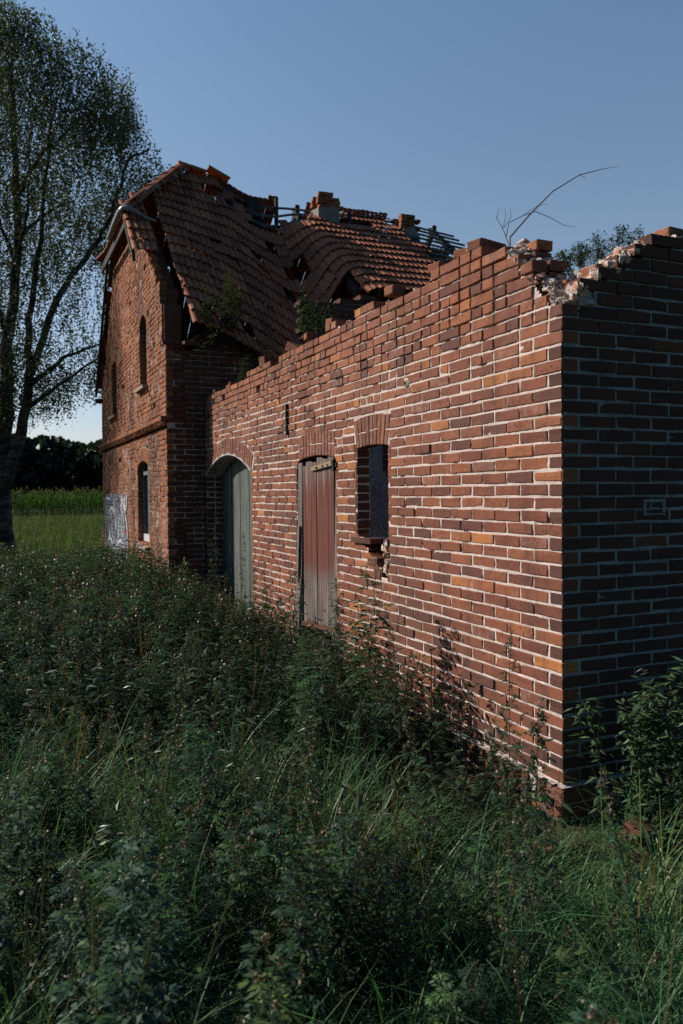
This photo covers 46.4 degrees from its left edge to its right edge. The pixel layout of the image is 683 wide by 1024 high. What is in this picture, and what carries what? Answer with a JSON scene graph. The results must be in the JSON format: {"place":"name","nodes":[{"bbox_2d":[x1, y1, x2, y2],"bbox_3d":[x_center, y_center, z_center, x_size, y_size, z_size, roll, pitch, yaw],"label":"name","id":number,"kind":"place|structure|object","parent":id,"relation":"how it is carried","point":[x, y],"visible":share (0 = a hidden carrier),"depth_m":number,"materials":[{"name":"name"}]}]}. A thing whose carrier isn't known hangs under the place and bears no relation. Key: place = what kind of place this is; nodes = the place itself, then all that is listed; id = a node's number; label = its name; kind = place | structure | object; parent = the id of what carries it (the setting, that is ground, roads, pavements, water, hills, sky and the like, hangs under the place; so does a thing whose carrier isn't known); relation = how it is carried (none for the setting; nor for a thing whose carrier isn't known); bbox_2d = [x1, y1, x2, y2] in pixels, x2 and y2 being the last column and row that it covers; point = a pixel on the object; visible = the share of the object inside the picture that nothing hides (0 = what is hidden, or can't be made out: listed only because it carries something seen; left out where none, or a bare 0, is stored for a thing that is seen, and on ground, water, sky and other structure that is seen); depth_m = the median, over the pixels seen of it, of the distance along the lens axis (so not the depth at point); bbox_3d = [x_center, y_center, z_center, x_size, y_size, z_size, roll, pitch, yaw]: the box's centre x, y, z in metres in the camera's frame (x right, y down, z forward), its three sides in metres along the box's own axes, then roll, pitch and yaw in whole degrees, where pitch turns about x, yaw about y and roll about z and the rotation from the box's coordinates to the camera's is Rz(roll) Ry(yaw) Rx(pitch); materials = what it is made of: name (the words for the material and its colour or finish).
{"place":"outdoors","nodes":[
{"label":"outdoors","id":0,"kind":"place"},
{"bbox_2d":[294,283,335,331],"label":"wall plant","id":1,"kind":"object","parent":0,"point":[311,316],"depth_m":10.85,"materials":[{"name":"green plant"}]},
{"bbox_2d":[0,506,682,1023],"bbox_3d":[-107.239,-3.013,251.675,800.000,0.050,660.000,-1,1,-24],"label":"ground","id":2,"kind":"structure","parent":0,"point":[596,838],"depth_m":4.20,"materials":[{"name":"green plant"}]},
{"bbox_2d":[0,512,103,585],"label":"meadow grass","id":3,"kind":"structure","parent":2,"relation":"on","point":[58,532],"depth_m":35.44,"materials":[{"name":"green plant"}]},
{"bbox_2d":[11,433,102,506],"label":"wood","id":4,"kind":"object","parent":2,"relation":"on","point":[59,463],"visible":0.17,"depth_m":141.91,"materials":[{"name":"green plant"}]},
{"bbox_2d":[12,485,102,517],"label":"corn field","id":5,"kind":"structure","parent":2,"relation":"on","point":[80,501],"depth_m":65.36,"materials":[{"name":"green plant"}]},
{"bbox_2d":[6,762,113,840],"bbox_3d":[-1.635,1.792,3.900,1.267,1.300,1.378,-1,1,-26],"label":"grass clump","id":6,"kind":"object","parent":2,"relation":"on","point":[42,790],"visible":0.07,"depth_m":3.88,"materials":[{"name":"green plant"}]},
{"bbox_2d":[0,0,171,557],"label":"birch tree","id":7,"kind":"object","parent":2,"relation":"on","point":[20,184],"visible":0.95,"depth_m":22.26,"materials":[{"name":"green plant"}]},
{"bbox_2d":[70,866,163,1023],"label":"weed","id":8,"kind":"object","parent":2,"relation":"on","point":[82,905],"visible":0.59,"depth_m":2.05,"materials":[{"name":"green plant"}]},
{"bbox_2d":[117,715,157,901],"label":"weed","id":9,"kind":"object","parent":2,"relation":"on","point":[141,783],"visible":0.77,"depth_m":3.28,"materials":[{"name":"green plant"}]},
{"bbox_2d":[124,772,213,983],"bbox_3d":[-0.662,1.351,2.765,0.243,0.991,0.310,5,4,-39],"label":"weed","id":10,"kind":"object","parent":2,"relation":"on","point":[184,840],"visible":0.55,"depth_m":2.71,"materials":[{"name":"green plant"}]},
{"bbox_2d":[147,664,190,836],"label":"dried flower stalk","id":11,"kind":"object","parent":2,"relation":"on","point":[180,684],"visible":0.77,"depth_m":4.03,"materials":[{"name":"green plant"}]},
{"bbox_2d":[0,904,338,1023],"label":"grass clump","id":12,"kind":"object","parent":2,"relation":"on","point":[23,1006],"visible":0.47,"depth_m":2.37,"materials":[{"name":"green plant"}]},
{"bbox_2d":[154,630,192,791],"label":"dried flower stalk","id":13,"kind":"object","parent":2,"relation":"on","point":[179,669],"visible":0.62,"depth_m":4.67,"materials":[{"name":"green plant"}]},
{"bbox_2d":[204,531,220,610],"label":"mugwort","id":14,"kind":"object","parent":2,"relation":"on","point":[212,567],"visible":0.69,"depth_m":10.29,"materials":[{"name":"green plant"}]},
{"bbox_2d":[236,536,250,612],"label":"mugwort","id":15,"kind":"object","parent":2,"relation":"on","point":[241,594],"visible":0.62,"depth_m":9.38,"materials":[{"name":"green plant"}]},
{"bbox_2d":[248,548,260,623],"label":"mugwort","id":16,"kind":"object","parent":2,"relation":"on","point":[253,562],"visible":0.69,"depth_m":8.87,"materials":[{"name":"green plant"}]},
{"bbox_2d":[95,160,464,586],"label":"derelict house","id":17,"kind":"structure","parent":2,"relation":"on","point":[161,376],"depth_m":13.95,"materials":[{"name":"red brick"}]},
{"bbox_2d":[108,370,117,420],"bbox_3d":[-4.639,-2.448,16.381,0.234,1.060,0.840,-1,1,-24],"label":"window","id":18,"kind":"structure","parent":17,"relation":"in","point":[114,383],"depth_m":16.70,"materials":[{"name":"glass"}]},
{"bbox_2d":[134,318,147,393],"bbox_3d":[-3.276,-2.668,13.262,0.234,1.300,0.840,-1,1,-24],"label":"window","id":19,"kind":"structure","parent":17,"relation":"in","point":[143,339],"depth_m":13.58,"materials":[{"name":"glass"}]},
{"bbox_2d":[133,463,150,550],"bbox_3d":[-3.296,-0.207,13.496,0.300,1.660,1.240,-1,1,-24],"label":"window","id":20,"kind":"structure","parent":17,"relation":"in","point":[143,478],"depth_m":13.96,"materials":[{"name":"black glass"}]},
{"bbox_2d":[196,268,248,351],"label":"birch seedling","id":21,"kind":"object","parent":17,"relation":"on","point":[239,303],"visible":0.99,"depth_m":11.66,"materials":[{"name":"green plant"}]},
{"bbox_2d":[253,325,289,357],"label":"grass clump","id":22,"kind":"object","parent":17,"relation":"on","point":[265,347],"visible":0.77,"depth_m":11.96,"materials":[{"name":"green plant"}]},
{"bbox_2d":[274,572,309,691],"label":"mugwort","id":23,"kind":"object","parent":2,"relation":"on","point":[294,610],"visible":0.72,"depth_m":7.44,"materials":[{"name":"green plant"}]},
{"bbox_2d":[274,763,333,1022],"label":"weed","id":24,"kind":"object","parent":2,"relation":"on","point":[291,806],"visible":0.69,"depth_m":2.62,"materials":[{"name":"green plant"}]},
{"bbox_2d":[0,534,616,1023],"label":"weeds","id":25,"kind":"object","parent":2,"relation":"on","point":[60,586],"visible":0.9,"depth_m":3.37,"materials":[{"name":"green plant"}]},
{"bbox_2d":[297,716,336,924],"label":"weed","id":26,"kind":"object","parent":2,"relation":"on","point":[309,786],"visible":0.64,"depth_m":3.21,"materials":[{"name":"green plant"}]},
{"bbox_2d":[169,709,486,968],"bbox_3d":[-0.094,1.712,3.572,1.388,1.477,1.374,0,1,18],"label":"grass clump","id":27,"kind":"object","parent":2,"relation":"on","point":[324,798],"visible":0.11,"depth_m":3.70,"materials":[{"name":"green plant"}]},
{"bbox_2d":[0,570,682,1023],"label":"ground cover","id":28,"kind":"object","parent":2,"relation":"on","point":[434,790],"visible":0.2,"depth_m":4.26,"materials":[{"name":"green plant"}]},
{"bbox_2d":[294,295,388,537],"bbox_3d":[0.763,-0.797,11.935,3.005,4.731,0.267,-1,1,-24],"label":"wall fragment","id":29,"kind":"object","parent":2,"relation":"on","point":[344,309],"depth_m":11.45,"materials":[{"name":"brick"}]},
{"bbox_2d":[323,575,368,690],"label":"mugwort","id":30,"kind":"object","parent":2,"relation":"on","point":[338,616],"visible":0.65,"depth_m":6.50,"materials":[{"name":"green plant"}]},
{"bbox_2d":[237,704,484,933],"bbox_3d":[0.111,1.698,3.859,1.312,1.396,1.436,-1,2,-32],"label":"grass clump","id":31,"kind":"object","parent":2,"relation":"on","point":[350,781],"visible":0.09,"depth_m":4.04,"materials":[{"name":"green plant"}]},
{"bbox_2d":[322,566,401,734],"bbox_3d":[0.209,1.159,5.727,0.571,1.548,0.492,-1,1,-24],"label":"mugwort","id":32,"kind":"object","parent":2,"relation":"on","point":[372,650],"visible":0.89,"depth_m":5.69,"materials":[{"name":"green plant"}]},
{"bbox_2d":[387,704,438,771],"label":"leafy plant","id":33,"kind":"object","parent":2,"relation":"on","point":[419,720],"visible":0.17,"depth_m":5.51,"materials":[{"name":"green plant"}]},
{"bbox_2d":[396,712,437,899],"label":"dried flower stalk","id":34,"kind":"object","parent":2,"relation":"on","point":[417,772],"visible":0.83,"depth_m":3.42,"materials":[{"name":"green plant"}]},
{"bbox_2d":[204,233,682,823],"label":"ruined barn","id":35,"kind":"structure","parent":2,"relation":"on","point":[518,409],"depth_m":5.03,"materials":[{"name":"red brick"},{"name":"mortar"},{"name":"weathered wood"}]},
{"bbox_2d":[222,459,252,619],"bbox_3d":[-1.285,0.427,10.869,0.088,2.368,2.170,-1,1,-24],"label":"door","id":36,"kind":"structure","parent":35,"relation":"in","point":[236,480],"depth_m":11.15,"materials":[{"name":"grey paint"}]},
{"bbox_2d":[234,356,248,382],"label":"wall plant","id":37,"kind":"object","parent":35,"relation":"on","point":[240,374],"depth_m":10.31,"materials":[{"name":"green plant"}]},
{"bbox_2d":[259,356,278,367],"bbox_3d":[-0.844,-1.748,9.333,0.224,0.126,0.126,-2,2,-41],"label":"loose brick","id":38,"kind":"object","parent":35,"relation":"on","point":[263,360],"visible":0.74,"depth_m":9.27,"materials":[{"name":"red brick"}]},
{"bbox_2d":[285,341,299,351],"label":"loose brick","id":39,"kind":"object","parent":35,"relation":"on","point":[290,346],"visible":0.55,"depth_m":8.55,"materials":[{"name":"brick"}]},
{"bbox_2d":[303,331,317,340],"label":"loose brick","id":40,"kind":"object","parent":35,"relation":"on","point":[309,336],"visible":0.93,"depth_m":7.98,"materials":[{"name":"red brick"}]},
{"bbox_2d":[302,456,336,633],"bbox_3d":[-0.214,0.328,7.763,0.078,1.721,0.955,-1,1,-24],"label":"door","id":41,"kind":"structure","parent":35,"relation":"in","point":[319,476],"depth_m":7.78,"materials":[{"name":"red paint"}]},
{"bbox_2d":[326,317,342,324],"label":"loose brick","id":42,"kind":"object","parent":35,"relation":"on","point":[330,320],"visible":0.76,"depth_m":7.44,"materials":[{"name":"red brick"}]},
{"bbox_2d":[384,284,404,297],"bbox_3d":[0.423,-1.769,6.393,0.125,0.073,0.132,-1,2,-29],"label":"loose brick","id":43,"kind":"object","parent":35,"relation":"on","point":[394,291],"visible":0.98,"depth_m":6.35,"materials":[{"name":"red brick"}]},
{"bbox_2d":[427,260,447,274],"bbox_3d":[0.703,-1.756,5.753,0.124,0.075,0.124,-2,2,-41],"label":"loose brick","id":44,"kind":"object","parent":35,"relation":"on","point":[435,266],"visible":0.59,"depth_m":5.71,"materials":[{"name":"brick"}]},
{"bbox_2d":[453,248,467,259],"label":"loose brick","id":45,"kind":"object","parent":35,"relation":"on","point":[459,252],"visible":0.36,"depth_m":5.42,"materials":[{"name":"red brick"}]},
{"bbox_2d":[467,237,505,251],"bbox_3d":[0.962,-1.747,5.287,0.253,0.071,0.125,-2,2,-38],"label":"loose brick","id":46,"kind":"object","parent":35,"relation":"on","point":[476,244],"visible":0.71,"depth_m":5.22,"materials":[{"name":"red brick"}]},
{"bbox_2d":[496,166,617,246],"bbox_3d":[1.454,-1.967,5.215,1.011,0.774,0.091,-1,1,-24],"label":"bare twig","id":47,"kind":"object","parent":35,"relation":"on","point":[512,234],"visible":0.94,"depth_m":5.15,"materials":[{"name":"brown"}]},
{"bbox_2d":[580,263,604,279],"bbox_3d":[1.463,-1.369,4.598,0.115,0.097,0.123,-8,5,-32],"label":"loose brick","id":48,"kind":"object","parent":35,"relation":"on","point":[585,271],"visible":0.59,"depth_m":4.57,"materials":[{"name":"brick"}]},
{"bbox_2d":[653,226,682,237],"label":"loose brick","id":49,"kind":"object","parent":35,"relation":"on","point":[668,231],"visible":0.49,"depth_m":4.83,"materials":[{"name":"brick"}]},
{"bbox_2d":[443,773,480,800],"bbox_3d":[0.732,1.669,4.844,0.125,0.073,0.255,11,8,37],"label":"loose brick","id":50,"kind":"object","parent":2,"relation":"on","point":[472,777],"visible":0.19,"depth_m":4.81,"materials":[{"name":"red brick"}]},
{"bbox_2d":[468,769,535,1023],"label":"dried flower stalk","id":51,"kind":"object","parent":2,"relation":"on","point":[519,813],"visible":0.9,"depth_m":2.55,"materials":[{"name":"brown plant"}]},
{"bbox_2d":[487,626,527,847],"bbox_3d":[0.835,1.214,4.104,0.195,1.257,0.247,1,2,42],"label":"mugwort","id":52,"kind":"object","parent":2,"relation":"on","point":[510,686],"visible":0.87,"depth_m":4.11,"materials":[{"name":"green plant"}]},
{"bbox_2d":[484,729,576,1023],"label":"dried flower stalk","id":53,"kind":"object","parent":2,"relation":"on","point":[495,762],"visible":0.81,"depth_m":2.85,"materials":[{"name":"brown plant"}]},
{"bbox_2d":[498,697,563,971],"bbox_3d":[0.750,1.266,3.056,0.197,1.111,0.239,-2,2,-38],"label":"dried flower stalk","id":54,"kind":"object","parent":2,"relation":"on","point":[533,768],"visible":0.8,"depth_m":3.06,"materials":[{"name":"green plant"}]},
{"bbox_2d":[520,829,553,862],"bbox_3d":[0.984,1.684,4.027,0.122,0.075,0.254,8,2,3],"label":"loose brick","id":55,"kind":"object","parent":2,"relation":"on","point":[550,854],"visible":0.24,"depth_m":3.90,"materials":[{"name":"red brick"}]},
{"bbox_2d":[552,222,644,279],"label":"willow bush","id":56,"kind":"object","parent":2,"relation":"on","point":[582,259],"visible":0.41,"depth_m":11.92,"materials":[{"name":"green plant"}]},
{"bbox_2d":[537,762,682,971],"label":"grass clump","id":57,"kind":"object","parent":2,"relation":"on","point":[642,889],"visible":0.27,"depth_m":3.46,"materials":[{"name":"green plant"}]},
{"bbox_2d":[562,656,682,863],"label":"shrub","id":58,"kind":"object","parent":2,"relation":"on","point":[651,724],"visible":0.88,"depth_m":4.14,"materials":[{"name":"green plant"}]},
{"bbox_2d":[595,768,670,1022],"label":"dried flower stalk","id":59,"kind":"object","parent":2,"relation":"on","point":[614,846],"visible":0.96,"depth_m":2.73,"materials":[{"name":"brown plant"}]},
{"bbox_2d":[621,810,668,845],"bbox_3d":[1.581,1.645,4.153,0.254,0.073,0.124,-2,10,-41],"label":"loose brick","id":60,"kind":"object","parent":2,"relation":"on","point":[628,825],"visible":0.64,"depth_m":4.10,"materials":[{"name":"red brick"}]},
{"bbox_2d":[657,812,682,854],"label":"ground ivy","id":61,"kind":"object","parent":2,"relation":"on","point":[669,831],"visible":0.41,"depth_m":4.10,"materials":[{"name":"green plant"}]},
{"bbox_2d":[665,731,682,849],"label":"dried flower stalk","id":62,"kind":"object","parent":2,"relation":"on","point":[676,746],"visible":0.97,"depth_m":3.99,"materials":[{"name":"green plant"}]},
{"bbox_2d":[0,0,682,448],"label":"sky","id":63,"kind":"structure","parent":0,"point":[449,115],"materials":[{"name":"blue"}]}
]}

